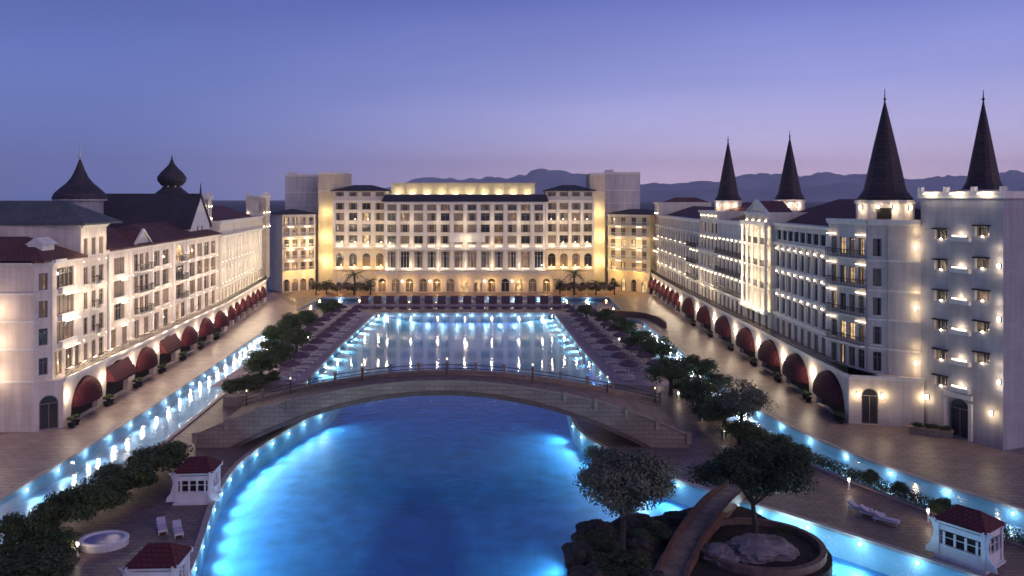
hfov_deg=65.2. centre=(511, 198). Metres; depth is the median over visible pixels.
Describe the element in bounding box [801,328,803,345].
window
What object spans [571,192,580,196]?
window
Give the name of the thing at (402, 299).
daybed
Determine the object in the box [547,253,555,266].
window
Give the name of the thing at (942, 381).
window
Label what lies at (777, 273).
window
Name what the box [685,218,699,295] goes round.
link block
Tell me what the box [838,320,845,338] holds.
window
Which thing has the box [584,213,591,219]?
window
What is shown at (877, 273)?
window
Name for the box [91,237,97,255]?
window
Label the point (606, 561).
shrub
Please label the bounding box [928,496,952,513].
shrub
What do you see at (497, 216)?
window
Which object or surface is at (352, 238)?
window
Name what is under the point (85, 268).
window
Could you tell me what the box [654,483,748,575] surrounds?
curved ramp
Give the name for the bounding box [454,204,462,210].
window
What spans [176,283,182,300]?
window
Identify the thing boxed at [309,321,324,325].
parasol
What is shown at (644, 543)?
rock
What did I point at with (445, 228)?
window
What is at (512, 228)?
window
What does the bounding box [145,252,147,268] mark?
window
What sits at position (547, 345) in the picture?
pool shelf
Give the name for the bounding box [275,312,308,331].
bushy tree
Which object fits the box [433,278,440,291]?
arch window
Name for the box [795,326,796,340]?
window
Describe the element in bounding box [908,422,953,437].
stone planter
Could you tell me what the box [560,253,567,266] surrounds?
window
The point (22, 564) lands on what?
shrub
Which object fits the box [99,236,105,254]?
window
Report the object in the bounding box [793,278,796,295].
window
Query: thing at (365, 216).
window
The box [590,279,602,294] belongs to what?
palm tree
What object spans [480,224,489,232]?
window
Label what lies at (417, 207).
window
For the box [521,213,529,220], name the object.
window
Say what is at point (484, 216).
window
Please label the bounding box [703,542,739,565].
rock
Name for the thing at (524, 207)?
window
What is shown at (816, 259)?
window
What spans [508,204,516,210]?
window
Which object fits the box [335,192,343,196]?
window
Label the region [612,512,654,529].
rock
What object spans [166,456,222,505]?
pool kiosk
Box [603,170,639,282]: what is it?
slab block
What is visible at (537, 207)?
window
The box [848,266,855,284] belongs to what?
window
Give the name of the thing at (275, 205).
ground
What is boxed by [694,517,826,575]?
round planter
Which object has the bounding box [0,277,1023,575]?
paving
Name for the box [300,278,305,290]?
window
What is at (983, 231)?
window
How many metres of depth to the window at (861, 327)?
95.52 m
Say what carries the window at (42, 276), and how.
in the corner pavilion at (40, 314)
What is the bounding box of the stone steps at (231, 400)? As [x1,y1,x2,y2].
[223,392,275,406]
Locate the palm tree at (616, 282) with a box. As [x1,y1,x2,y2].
[609,281,620,294]
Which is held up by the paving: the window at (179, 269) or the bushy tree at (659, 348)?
the bushy tree at (659, 348)
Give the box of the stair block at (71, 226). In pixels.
[0,201,122,365]
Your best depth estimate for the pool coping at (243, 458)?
68.35 m
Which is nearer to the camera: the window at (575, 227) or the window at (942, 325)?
the window at (942, 325)
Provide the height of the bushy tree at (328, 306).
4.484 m
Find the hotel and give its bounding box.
[375,183,552,291]
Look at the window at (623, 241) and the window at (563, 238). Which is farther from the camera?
the window at (563, 238)
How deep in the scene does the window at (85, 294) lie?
99.22 m
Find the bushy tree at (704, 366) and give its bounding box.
[678,354,719,377]
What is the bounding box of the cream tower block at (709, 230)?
[698,202,751,304]
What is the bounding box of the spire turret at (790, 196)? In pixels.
[774,131,805,210]
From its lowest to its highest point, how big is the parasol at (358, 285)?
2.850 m
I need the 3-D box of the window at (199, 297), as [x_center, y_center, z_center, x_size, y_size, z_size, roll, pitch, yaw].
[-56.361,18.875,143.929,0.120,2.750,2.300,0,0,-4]
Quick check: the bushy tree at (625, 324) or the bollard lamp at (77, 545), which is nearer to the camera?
the bollard lamp at (77, 545)
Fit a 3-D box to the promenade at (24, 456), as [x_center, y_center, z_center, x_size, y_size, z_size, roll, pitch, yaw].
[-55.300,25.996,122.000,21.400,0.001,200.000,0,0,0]
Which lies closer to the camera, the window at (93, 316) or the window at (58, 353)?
the window at (58, 353)
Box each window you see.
[37,273,49,291]
[37,301,49,319]
[37,328,49,346]
[37,357,49,376]
[55,350,60,375]
[57,266,72,289]
[57,292,72,316]
[57,318,72,343]
[66,347,70,369]
[75,344,78,366]
[83,267,89,285]
[83,292,89,310]
[83,317,89,335]
[84,238,89,256]
[84,343,89,363]
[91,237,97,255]
[91,266,97,283]
[91,290,97,308]
[91,315,97,332]
[91,339,94,360]
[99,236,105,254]
[99,264,105,280]
[99,288,105,304]
[99,312,104,329]
[99,336,105,356]
[111,328,115,349]
[114,257,123,274]
[114,279,123,297]
[114,302,123,320]
[122,325,125,343]
[134,254,137,272]
[134,276,137,294]
[134,298,137,315]
[135,320,138,337]
[140,253,142,269]
[140,275,142,291]
[140,296,142,312]
[144,316,147,334]
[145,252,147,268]
[145,274,147,289]
[145,295,147,310]
[154,250,159,265]
[154,270,159,288]
[154,290,159,308]
[154,312,158,330]
[162,268,168,285]
[162,288,168,305]
[163,249,168,265]
[164,308,167,326]
[176,244,182,263]
[176,265,182,281]
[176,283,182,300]
[176,304,177,320]
[181,302,183,318]
[189,244,194,259]
[189,262,194,277]
[189,280,194,295]
[190,298,193,314]
[197,243,203,256]
[197,260,203,274]
[197,277,203,291]
[198,295,200,310]
[204,242,208,255]
[204,258,208,272]
[204,275,208,289]
[205,293,207,306]
[211,240,216,253]
[211,257,216,269]
[211,273,216,286]
[212,290,214,303]
[283,240,289,247]
[283,279,288,291]
[284,217,288,224]
[284,228,288,235]
[284,251,288,258]
[284,263,289,270]
[292,217,296,224]
[292,228,296,235]
[292,239,296,247]
[292,251,297,258]
[292,262,296,269]
[292,279,297,290]
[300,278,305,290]
[301,217,305,224]
[301,228,305,235]
[301,239,305,246]
[301,251,305,258]
[301,262,305,269]
[308,228,313,235]
[308,278,313,289]
[309,217,314,224]
[309,239,314,246]
[309,250,313,257]
[309,261,313,268]
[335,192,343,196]
[335,253,343,266]
[336,203,343,209]
[336,213,343,219]
[336,224,343,231]
[336,235,343,242]
[348,192,357,196]
[349,203,356,209]
[349,213,356,219]
[349,224,356,231]
[349,235,356,242]
[349,253,356,266]
[362,192,370,196]
[362,203,370,209]
[362,213,370,219]
[362,224,370,231]
[362,235,370,242]
[362,253,370,266]
[375,192,383,196]
[375,253,383,266]
[376,203,383,209]
[376,213,383,219]
[376,224,383,231]
[376,235,383,242]
[378,278,385,291]
[387,204,395,210]
[387,213,395,220]
[387,224,395,232]
[387,236,395,243]
[387,251,395,267]
[392,278,399,291]
[400,224,409,232]
[401,204,408,210]
[401,213,408,220]
[401,236,408,243]
[401,251,408,267]
[405,278,413,291]
[413,224,422,232]
[414,204,422,210]
[414,213,422,220]
[414,236,422,243]
[414,251,422,267]
[419,278,426,291]
[427,204,435,210]
[427,213,435,220]
[427,224,436,232]
[427,236,435,243]
[427,251,435,267]
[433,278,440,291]
[440,224,449,232]
[441,204,449,210]
[441,213,449,220]
[441,236,449,243]
[441,251,449,267]
[446,278,454,291]
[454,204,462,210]
[454,213,462,220]
[454,224,462,232]
[454,251,462,267]
[460,278,467,291]
[467,204,475,210]
[467,213,475,220]
[467,224,476,232]
[467,251,475,267]
[474,278,481,291]
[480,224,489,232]
[481,204,489,210]
[481,213,489,220]
[481,236,489,243]
[481,251,489,267]
[487,278,495,291]
[494,204,502,210]
[494,213,502,220]
[494,224,503,232]
[494,236,502,243]
[494,251,502,267]
[501,278,508,291]
[507,224,516,232]
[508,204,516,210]
[508,213,516,220]
[508,236,516,243]
[508,251,516,267]
[515,278,522,291]
[521,204,529,210]
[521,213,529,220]
[521,224,529,232]
[521,236,529,243]
[521,251,529,267]
[528,278,536,291]
[534,204,542,210]
[534,213,542,220]
[534,224,542,232]
[534,236,542,243]
[534,251,542,267]
[542,278,549,291]
[547,192,555,196]
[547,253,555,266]
[548,203,555,209]
[548,213,555,219]
[548,224,555,231]
[548,235,555,242]
[559,192,568,196]
[560,203,567,209]
[560,213,567,219]
[560,224,567,231]
[560,235,567,242]
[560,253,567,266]
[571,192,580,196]
[572,203,579,209]
[572,213,579,219]
[572,224,579,231]
[572,235,579,242]
[572,253,579,266]
[583,192,592,196]
[584,203,591,209]
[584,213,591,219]
[584,224,591,231]
[584,235,591,242]
[584,253,591,266]
[620,228,625,235]
[620,251,625,258]
[621,217,625,224]
[621,239,625,246]
[621,262,625,269]
[621,279,625,290]
[631,263,635,270]
[631,279,635,291]
[641,218,646,225]
[641,229,646,236]
[641,252,646,259]
[642,240,646,247]
[642,263,646,271]
[642,280,646,292]
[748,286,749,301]
[775,273,778,289]
[775,296,778,312]
[776,251,778,266]
[781,252,784,268]
[781,275,784,291]
[781,298,784,314]
[787,253,790,269]
[787,277,790,293]
[787,300,790,317]
[789,323,790,339]
[793,254,796,271]
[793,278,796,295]
[793,302,796,319]
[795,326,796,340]
[799,280,803,297]
[799,304,803,322]
[800,255,803,272]
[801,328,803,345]
[806,256,810,274]
[806,282,810,300]
[806,307,810,325]
[808,331,810,348]
[813,258,817,276]
[813,284,817,302]
[813,309,817,328]
[815,334,817,350]
[820,259,824,278]
[820,285,824,304]
[820,312,824,331]
[822,337,824,355]
[829,342,836,361]
[830,236,836,253]
[830,264,836,281]
[830,291,836,309]
[830,318,836,336]
[838,237,845,254]
[838,265,845,283]
[838,293,845,311]
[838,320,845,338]
[841,344,845,364]
[847,346,855,367]
[848,237,855,255]
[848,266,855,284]
[848,294,855,312]
[848,322,855,341]
[856,238,864,256]
[856,267,864,285]
[856,296,864,314]
[856,324,864,343]
[856,349,864,370]
[871,238,882,257]
[871,268,882,287]
[871,297,882,316]
[871,326,882,345]
[871,351,882,372]
[877,208,891,218]
[937,229,946,238]
[937,260,946,269]
[937,291,946,300]
[937,320,946,330]
[937,350,946,359]
[937,376,946,385]
[977,226,988,236]
[977,258,988,268]
[977,290,988,300]
[977,322,988,332]
[977,353,988,363]
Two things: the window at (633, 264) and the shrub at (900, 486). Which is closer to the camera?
the shrub at (900, 486)
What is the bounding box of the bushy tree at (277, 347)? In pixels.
[255,338,297,367]
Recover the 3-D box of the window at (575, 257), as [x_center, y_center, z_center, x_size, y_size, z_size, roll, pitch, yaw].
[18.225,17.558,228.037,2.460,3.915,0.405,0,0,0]
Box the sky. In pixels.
[0,0,1023,199]
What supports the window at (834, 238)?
in the corner pavilion at (874, 283)
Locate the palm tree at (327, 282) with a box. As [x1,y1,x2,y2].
[322,279,332,294]
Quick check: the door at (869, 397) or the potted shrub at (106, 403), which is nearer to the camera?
the door at (869, 397)
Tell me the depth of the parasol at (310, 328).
144.63 m
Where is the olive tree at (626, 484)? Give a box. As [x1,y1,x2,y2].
[572,444,682,551]
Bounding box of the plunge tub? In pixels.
[78,530,129,552]
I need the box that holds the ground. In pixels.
[0,200,920,213]
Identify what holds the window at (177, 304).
in the residence range at (159, 274)
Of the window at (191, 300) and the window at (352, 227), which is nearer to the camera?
the window at (191, 300)
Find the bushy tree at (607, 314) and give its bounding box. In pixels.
[593,308,616,328]
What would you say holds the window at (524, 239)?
in the hotel
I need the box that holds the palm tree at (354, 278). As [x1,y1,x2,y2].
[343,269,364,294]
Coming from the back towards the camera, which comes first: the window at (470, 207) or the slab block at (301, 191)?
the slab block at (301, 191)
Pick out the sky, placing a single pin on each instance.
(242, 95)
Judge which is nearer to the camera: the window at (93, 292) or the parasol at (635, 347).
the window at (93, 292)
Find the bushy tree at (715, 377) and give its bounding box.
[704,372,734,387]
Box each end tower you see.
[318,172,351,288]
[586,173,604,282]
[653,197,710,272]
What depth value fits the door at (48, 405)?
89.93 m
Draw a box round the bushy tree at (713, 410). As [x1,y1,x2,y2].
[697,392,749,436]
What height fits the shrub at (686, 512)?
0.862 m
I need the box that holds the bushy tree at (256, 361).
[242,349,280,374]
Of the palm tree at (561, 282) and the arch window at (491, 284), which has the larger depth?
the arch window at (491, 284)
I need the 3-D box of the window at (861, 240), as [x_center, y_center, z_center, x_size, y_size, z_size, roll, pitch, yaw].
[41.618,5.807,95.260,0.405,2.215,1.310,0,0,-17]
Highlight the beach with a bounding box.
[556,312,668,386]
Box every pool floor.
[200,414,889,575]
[339,322,600,413]
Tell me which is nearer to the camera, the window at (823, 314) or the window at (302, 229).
the window at (823, 314)
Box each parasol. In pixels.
[280,359,300,366]
[290,351,309,358]
[300,344,317,350]
[303,326,317,330]
[308,338,325,343]
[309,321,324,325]
[316,332,332,345]
[318,316,330,328]
[322,312,336,316]
[323,326,339,339]
[329,308,342,319]
[329,321,345,326]
[333,284,343,294]
[336,316,350,328]
[341,312,355,316]
[347,308,360,321]
[352,304,364,315]
[353,284,363,294]
[364,283,374,293]
[561,304,574,308]
[565,308,577,321]
[569,312,583,324]
[574,316,588,328]
[579,321,593,334]
[584,326,600,331]
[590,332,606,337]
[594,316,608,328]
[596,338,613,343]
[600,321,613,333]
[602,344,621,350]
[606,326,620,331]
[610,352,629,358]
[612,331,628,336]
[618,359,638,377]
[627,344,642,350]
[636,351,655,357]
[646,359,659,365]
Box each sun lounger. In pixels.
[156,516,167,534]
[172,519,183,538]
[281,375,295,381]
[286,372,299,375]
[292,367,305,371]
[296,365,309,368]
[301,359,313,363]
[310,351,321,356]
[606,359,618,363]
[614,367,626,371]
[620,372,633,377]
[622,376,635,380]
[847,499,872,515]
[859,504,885,515]
[873,510,899,526]
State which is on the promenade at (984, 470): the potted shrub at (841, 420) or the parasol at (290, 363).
the potted shrub at (841, 420)
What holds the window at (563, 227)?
in the building at (569, 227)
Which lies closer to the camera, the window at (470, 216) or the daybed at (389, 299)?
the daybed at (389, 299)
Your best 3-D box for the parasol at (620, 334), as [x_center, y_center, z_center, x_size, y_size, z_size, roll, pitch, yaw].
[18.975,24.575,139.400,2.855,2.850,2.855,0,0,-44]
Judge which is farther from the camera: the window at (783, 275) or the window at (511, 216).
the window at (511, 216)
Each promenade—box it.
[0,292,298,495]
[624,293,1023,507]
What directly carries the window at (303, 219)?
in the corner block at (292, 250)
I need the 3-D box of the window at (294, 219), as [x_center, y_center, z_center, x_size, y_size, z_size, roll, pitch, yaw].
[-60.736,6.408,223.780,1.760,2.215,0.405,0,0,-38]
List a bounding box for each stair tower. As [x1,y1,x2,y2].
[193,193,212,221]
[246,192,270,277]
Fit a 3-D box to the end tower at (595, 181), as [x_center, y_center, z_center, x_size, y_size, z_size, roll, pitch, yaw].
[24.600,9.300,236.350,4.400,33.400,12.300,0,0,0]
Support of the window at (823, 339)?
in the loggia range at (800, 267)
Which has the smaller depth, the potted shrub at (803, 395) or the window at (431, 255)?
the potted shrub at (803, 395)
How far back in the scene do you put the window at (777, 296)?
119.83 m
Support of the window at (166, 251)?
in the residence range at (159, 274)
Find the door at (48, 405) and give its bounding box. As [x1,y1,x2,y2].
[39,395,57,430]
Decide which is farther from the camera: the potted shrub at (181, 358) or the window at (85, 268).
the potted shrub at (181, 358)
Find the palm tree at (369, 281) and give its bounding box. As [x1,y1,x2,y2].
[363,278,376,294]
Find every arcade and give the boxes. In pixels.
[53,275,267,427]
[648,269,876,422]
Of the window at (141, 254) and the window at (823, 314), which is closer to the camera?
the window at (823, 314)
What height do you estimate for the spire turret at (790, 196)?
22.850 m
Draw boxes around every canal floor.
[0,338,280,549]
[308,301,615,308]
[629,327,1023,540]
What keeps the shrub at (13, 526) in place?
on the paving
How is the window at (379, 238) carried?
in the building at (358, 228)
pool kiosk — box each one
[118,543,192,575]
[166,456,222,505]
[925,504,1006,574]
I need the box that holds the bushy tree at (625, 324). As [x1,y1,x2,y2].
[608,316,637,339]
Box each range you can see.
[106,222,221,354]
[210,206,264,302]
[657,206,714,289]
[714,215,745,318]
[772,199,920,360]
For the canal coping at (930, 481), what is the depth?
74.66 m
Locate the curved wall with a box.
[613,311,666,327]
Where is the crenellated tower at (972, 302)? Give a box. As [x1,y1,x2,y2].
[917,90,1023,450]
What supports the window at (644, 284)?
in the corner block at (631, 250)
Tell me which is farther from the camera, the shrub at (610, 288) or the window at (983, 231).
the shrub at (610, 288)
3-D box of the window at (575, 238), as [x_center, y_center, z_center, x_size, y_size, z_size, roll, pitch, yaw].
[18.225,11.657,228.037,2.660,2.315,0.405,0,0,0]
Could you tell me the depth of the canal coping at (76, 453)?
90.78 m
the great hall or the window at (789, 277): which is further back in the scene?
the great hall
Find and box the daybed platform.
[353,302,566,308]
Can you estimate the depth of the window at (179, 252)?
133.78 m
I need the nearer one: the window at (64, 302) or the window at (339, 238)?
the window at (64, 302)
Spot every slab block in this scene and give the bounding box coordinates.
[285,172,317,281]
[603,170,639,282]
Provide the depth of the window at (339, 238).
228.24 m
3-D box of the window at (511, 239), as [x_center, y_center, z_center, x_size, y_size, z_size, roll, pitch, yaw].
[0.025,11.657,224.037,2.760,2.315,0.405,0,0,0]
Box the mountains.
[386,168,1023,193]
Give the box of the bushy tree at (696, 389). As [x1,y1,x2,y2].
[679,375,725,416]
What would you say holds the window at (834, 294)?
in the corner pavilion at (874, 283)
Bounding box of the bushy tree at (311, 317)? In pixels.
[297,310,318,326]
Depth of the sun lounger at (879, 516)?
63.96 m
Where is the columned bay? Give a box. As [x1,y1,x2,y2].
[739,200,807,333]
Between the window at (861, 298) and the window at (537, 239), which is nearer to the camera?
the window at (861, 298)
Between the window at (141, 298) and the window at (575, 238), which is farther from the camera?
the window at (575, 238)
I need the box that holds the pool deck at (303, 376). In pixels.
[211,312,372,386]
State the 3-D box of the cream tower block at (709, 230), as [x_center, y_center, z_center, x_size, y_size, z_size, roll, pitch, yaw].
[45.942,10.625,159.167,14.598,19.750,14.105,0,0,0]
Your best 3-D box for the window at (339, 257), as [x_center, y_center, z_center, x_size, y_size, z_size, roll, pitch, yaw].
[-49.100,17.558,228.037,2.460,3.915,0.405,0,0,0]
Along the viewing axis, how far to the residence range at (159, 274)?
123.39 m
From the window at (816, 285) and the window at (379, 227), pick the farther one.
the window at (379, 227)
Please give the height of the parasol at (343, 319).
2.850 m
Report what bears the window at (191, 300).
in the residence range at (159, 274)
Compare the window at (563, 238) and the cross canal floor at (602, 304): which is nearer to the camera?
the cross canal floor at (602, 304)
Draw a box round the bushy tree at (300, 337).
[280,328,313,352]
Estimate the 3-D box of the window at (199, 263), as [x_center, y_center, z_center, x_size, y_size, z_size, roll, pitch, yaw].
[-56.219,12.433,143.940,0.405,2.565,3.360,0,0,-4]
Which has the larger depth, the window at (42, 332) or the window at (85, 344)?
the window at (85, 344)
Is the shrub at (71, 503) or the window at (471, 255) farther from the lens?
the window at (471, 255)
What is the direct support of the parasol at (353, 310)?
on the pool deck at (303, 376)
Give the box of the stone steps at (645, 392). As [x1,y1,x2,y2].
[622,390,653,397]
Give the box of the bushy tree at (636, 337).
[622,328,659,357]
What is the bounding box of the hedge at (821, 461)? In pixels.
[757,424,1023,544]
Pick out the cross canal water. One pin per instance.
(421, 299)
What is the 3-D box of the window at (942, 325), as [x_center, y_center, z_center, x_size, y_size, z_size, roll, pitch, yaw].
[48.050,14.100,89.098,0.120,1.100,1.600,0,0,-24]
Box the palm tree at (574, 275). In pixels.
[564,269,585,294]
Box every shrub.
[0,501,60,543]
[0,541,15,557]
[0,553,79,575]
[3,526,81,562]
[40,483,101,528]
[61,471,133,512]
[67,416,75,427]
[71,414,79,424]
[90,451,164,489]
[102,396,110,406]
[107,394,113,403]
[124,441,192,471]
[132,379,139,388]
[135,377,142,386]
[150,439,186,455]
[157,365,163,373]
[178,353,184,360]
[197,342,202,349]
[220,375,261,394]
[234,373,270,385]
[261,371,280,380]
[310,281,322,290]
[330,282,341,291]
[341,281,350,290]
[350,282,362,290]
[361,282,371,290]
[555,282,565,290]
[565,281,576,290]
[570,527,619,553]
[577,282,585,291]
[585,281,594,290]
[586,549,654,575]
[596,282,606,290]
[606,283,613,290]
[626,520,674,546]
[669,381,690,390]
[679,510,688,524]
[685,406,736,421]
[716,419,768,438]
[740,433,796,450]
[752,358,757,365]
[765,443,817,460]
[770,526,795,535]
[775,373,782,382]
[801,390,807,399]
[804,392,811,401]
[833,410,841,420]
[837,412,845,423]
[857,468,879,483]
[890,480,910,494]
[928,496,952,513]
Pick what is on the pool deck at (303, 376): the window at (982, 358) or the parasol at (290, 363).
the parasol at (290, 363)
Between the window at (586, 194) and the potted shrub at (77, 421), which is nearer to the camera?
the potted shrub at (77, 421)
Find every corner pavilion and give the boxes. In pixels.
[0,237,87,431]
[825,89,924,426]
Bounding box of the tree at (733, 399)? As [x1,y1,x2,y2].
[713,374,777,444]
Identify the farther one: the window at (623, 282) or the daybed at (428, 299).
the window at (623, 282)
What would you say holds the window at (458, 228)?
in the hotel
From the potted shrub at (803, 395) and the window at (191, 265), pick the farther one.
the window at (191, 265)
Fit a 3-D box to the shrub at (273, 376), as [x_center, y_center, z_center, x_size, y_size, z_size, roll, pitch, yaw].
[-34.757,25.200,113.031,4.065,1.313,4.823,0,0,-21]
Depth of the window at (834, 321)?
100.07 m
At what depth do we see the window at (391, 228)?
224.20 m
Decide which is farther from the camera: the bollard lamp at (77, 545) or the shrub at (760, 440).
the shrub at (760, 440)
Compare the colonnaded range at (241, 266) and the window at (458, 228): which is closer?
the colonnaded range at (241, 266)
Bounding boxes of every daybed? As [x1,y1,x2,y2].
[360,296,369,303]
[373,296,382,303]
[386,296,394,303]
[399,296,407,303]
[412,296,420,303]
[425,296,432,303]
[437,296,445,303]
[450,296,458,303]
[463,296,471,303]
[476,296,483,303]
[489,296,496,303]
[502,296,509,303]
[514,296,522,303]
[527,296,534,303]
[540,296,547,303]
[553,296,560,303]
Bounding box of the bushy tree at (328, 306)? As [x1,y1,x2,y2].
[316,299,343,317]
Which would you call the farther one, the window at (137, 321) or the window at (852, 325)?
the window at (137, 321)
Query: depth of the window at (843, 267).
98.50 m
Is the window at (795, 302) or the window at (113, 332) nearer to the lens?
the window at (113, 332)
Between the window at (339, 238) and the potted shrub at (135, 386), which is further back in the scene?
the window at (339, 238)
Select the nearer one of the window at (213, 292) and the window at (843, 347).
the window at (843, 347)
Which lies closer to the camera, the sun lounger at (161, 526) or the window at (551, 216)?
the sun lounger at (161, 526)
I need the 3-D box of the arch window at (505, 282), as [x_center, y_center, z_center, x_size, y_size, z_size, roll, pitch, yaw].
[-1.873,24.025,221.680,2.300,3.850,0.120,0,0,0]
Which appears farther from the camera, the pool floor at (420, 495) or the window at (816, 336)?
the window at (816, 336)
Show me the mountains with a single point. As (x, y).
(542, 179)
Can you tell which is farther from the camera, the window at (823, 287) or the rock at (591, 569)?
the window at (823, 287)
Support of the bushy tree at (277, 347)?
on the pool deck at (303, 376)
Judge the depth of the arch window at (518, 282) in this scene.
221.70 m
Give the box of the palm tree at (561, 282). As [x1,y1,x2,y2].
[554,278,565,294]
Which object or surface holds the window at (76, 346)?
in the corner pavilion at (40, 314)
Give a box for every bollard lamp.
[76,541,79,556]
[926,508,929,521]
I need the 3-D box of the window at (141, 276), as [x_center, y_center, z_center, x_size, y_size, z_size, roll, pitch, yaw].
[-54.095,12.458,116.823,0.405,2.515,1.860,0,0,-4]
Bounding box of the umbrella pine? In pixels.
[684,442,818,533]
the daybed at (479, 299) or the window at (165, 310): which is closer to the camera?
the window at (165, 310)
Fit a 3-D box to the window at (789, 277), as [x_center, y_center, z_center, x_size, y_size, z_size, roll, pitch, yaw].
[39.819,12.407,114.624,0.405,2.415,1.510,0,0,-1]
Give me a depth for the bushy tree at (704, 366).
109.09 m
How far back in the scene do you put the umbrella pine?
58.52 m
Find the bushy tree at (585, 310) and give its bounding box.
[576,304,592,317]
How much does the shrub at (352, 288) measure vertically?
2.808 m
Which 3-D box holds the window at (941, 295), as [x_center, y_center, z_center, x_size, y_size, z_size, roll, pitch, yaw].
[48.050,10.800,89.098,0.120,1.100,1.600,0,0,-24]
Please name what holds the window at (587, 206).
in the building at (569, 227)
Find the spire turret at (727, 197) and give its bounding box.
[714,139,742,210]
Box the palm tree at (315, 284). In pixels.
[310,282,319,294]
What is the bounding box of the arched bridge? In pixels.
[191,362,691,447]
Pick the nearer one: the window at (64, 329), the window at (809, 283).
the window at (64, 329)
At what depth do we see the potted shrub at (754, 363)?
123.90 m
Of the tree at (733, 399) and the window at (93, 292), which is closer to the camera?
the tree at (733, 399)
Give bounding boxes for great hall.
[104,183,211,230]
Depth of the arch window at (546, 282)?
221.70 m
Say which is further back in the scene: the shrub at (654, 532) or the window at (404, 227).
the window at (404, 227)
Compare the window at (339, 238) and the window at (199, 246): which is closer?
the window at (199, 246)
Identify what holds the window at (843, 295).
in the corner pavilion at (874, 283)
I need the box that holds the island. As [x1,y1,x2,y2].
[567,506,832,575]
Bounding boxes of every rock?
[561,538,595,568]
[568,561,610,575]
[571,518,617,540]
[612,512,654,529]
[625,536,655,553]
[631,567,663,575]
[657,510,685,525]
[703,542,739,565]
[725,533,799,563]
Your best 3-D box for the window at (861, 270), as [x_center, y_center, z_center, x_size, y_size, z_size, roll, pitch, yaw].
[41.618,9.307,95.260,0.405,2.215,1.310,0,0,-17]
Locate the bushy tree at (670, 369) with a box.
[643,355,697,394]
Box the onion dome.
[51,146,107,213]
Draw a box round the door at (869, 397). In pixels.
[861,388,877,424]
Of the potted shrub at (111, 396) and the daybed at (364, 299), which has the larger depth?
the daybed at (364, 299)
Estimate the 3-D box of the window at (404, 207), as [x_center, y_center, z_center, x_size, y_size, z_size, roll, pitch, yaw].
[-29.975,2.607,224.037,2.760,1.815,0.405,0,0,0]
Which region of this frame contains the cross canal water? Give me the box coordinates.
[312,298,614,307]
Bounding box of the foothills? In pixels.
[537,181,1023,201]
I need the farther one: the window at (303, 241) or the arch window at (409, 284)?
the window at (303, 241)
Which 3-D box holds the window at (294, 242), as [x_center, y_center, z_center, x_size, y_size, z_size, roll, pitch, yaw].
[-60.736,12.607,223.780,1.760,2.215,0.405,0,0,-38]
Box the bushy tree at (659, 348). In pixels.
[639,336,679,358]
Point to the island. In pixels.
(702, 567)
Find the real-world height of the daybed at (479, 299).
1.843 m
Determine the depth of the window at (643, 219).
219.81 m
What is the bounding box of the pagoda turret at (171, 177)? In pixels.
[155,156,187,193]
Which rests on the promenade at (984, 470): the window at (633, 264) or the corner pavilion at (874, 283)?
the corner pavilion at (874, 283)
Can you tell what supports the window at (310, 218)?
in the corner block at (292, 250)
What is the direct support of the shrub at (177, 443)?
on the paving
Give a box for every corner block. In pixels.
[269,209,317,291]
[605,209,654,293]
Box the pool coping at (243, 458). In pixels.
[190,312,986,575]
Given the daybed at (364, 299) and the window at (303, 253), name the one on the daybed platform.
the daybed at (364, 299)
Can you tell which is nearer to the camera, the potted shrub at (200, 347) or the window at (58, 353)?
the window at (58, 353)
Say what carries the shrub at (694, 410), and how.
on the paving
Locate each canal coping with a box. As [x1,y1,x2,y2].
[0,329,284,554]
[296,297,622,309]
[612,318,1023,547]
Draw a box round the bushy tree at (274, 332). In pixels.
[261,322,291,342]
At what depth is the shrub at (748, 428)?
84.74 m
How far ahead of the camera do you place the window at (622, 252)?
224.53 m
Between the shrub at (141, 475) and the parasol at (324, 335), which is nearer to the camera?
the shrub at (141, 475)
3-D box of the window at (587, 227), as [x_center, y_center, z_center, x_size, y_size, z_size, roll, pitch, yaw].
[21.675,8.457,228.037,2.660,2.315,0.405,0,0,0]
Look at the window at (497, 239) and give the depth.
224.20 m
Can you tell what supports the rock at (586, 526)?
on the island
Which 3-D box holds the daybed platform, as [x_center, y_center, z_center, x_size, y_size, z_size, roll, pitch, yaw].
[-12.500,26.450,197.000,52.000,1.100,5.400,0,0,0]
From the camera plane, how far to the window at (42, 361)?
89.82 m
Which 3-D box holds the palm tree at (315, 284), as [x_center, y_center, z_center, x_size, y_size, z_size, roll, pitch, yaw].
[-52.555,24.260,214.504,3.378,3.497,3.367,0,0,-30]
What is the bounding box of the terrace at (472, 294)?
[286,291,647,296]
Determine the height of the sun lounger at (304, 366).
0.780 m
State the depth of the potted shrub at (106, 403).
99.96 m
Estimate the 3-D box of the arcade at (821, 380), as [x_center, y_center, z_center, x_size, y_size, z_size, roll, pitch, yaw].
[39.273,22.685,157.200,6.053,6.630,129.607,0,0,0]
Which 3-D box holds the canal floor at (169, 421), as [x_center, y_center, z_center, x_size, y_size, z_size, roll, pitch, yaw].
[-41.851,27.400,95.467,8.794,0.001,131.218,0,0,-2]
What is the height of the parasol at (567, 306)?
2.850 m
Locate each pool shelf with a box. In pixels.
[311,317,421,383]
[519,318,592,384]

